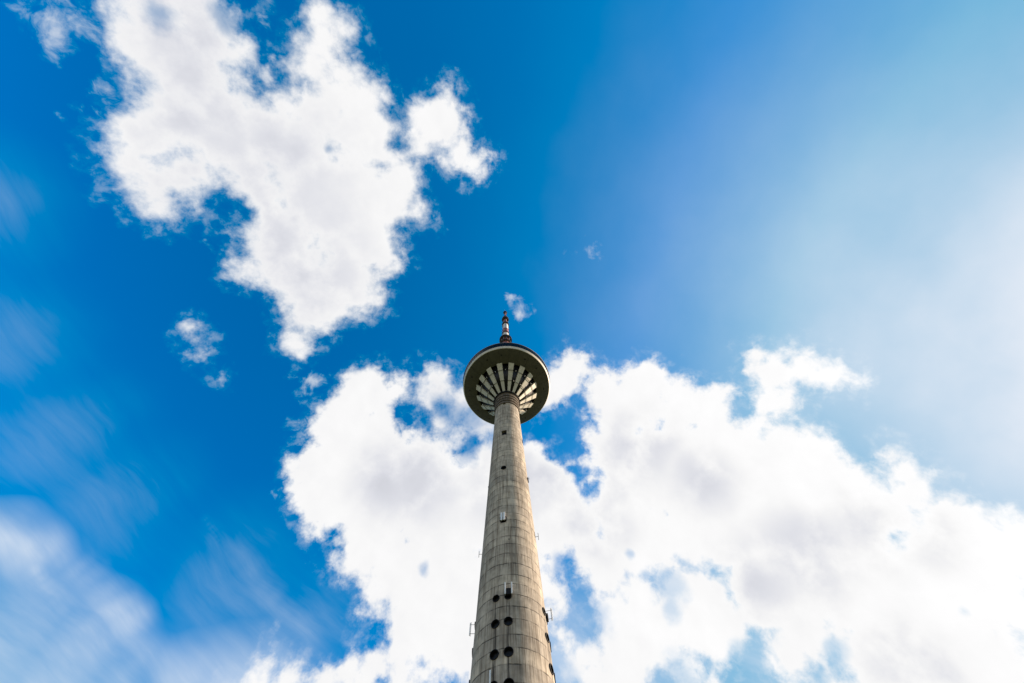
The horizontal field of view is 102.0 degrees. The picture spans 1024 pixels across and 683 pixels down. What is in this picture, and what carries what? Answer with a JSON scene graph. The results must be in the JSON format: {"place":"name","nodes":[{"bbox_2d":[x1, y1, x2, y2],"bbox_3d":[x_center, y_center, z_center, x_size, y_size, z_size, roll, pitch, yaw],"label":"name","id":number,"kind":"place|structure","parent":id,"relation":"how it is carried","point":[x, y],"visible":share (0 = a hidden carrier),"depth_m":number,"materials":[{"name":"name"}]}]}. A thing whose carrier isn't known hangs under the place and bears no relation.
{"place":"outdoors","nodes":[
{"label":"outdoors","id":0,"kind":"place"},
{"bbox_2d":[0,0,1023,682],"label":"sky","id":1,"kind":"structure","parent":0,"point":[762,261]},
{"label":"pavement","id":2,"kind":"structure","parent":0,"visible":0},
{"bbox_2d":[463,311,555,682],"bbox_3d":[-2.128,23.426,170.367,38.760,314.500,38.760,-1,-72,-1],"label":"tv tower","id":3,"kind":"structure","parent":2,"relation":"on","point":[506,385],"depth_m":92.48,"materials":[{"name":"concrete"}]},
{"bbox_2d":[463,343,549,380],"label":"deck window","id":4,"kind":"structure","parent":3,"relation":"in","point":[501,344],"depth_m":178.05,"materials":[{"name":"black glass"}]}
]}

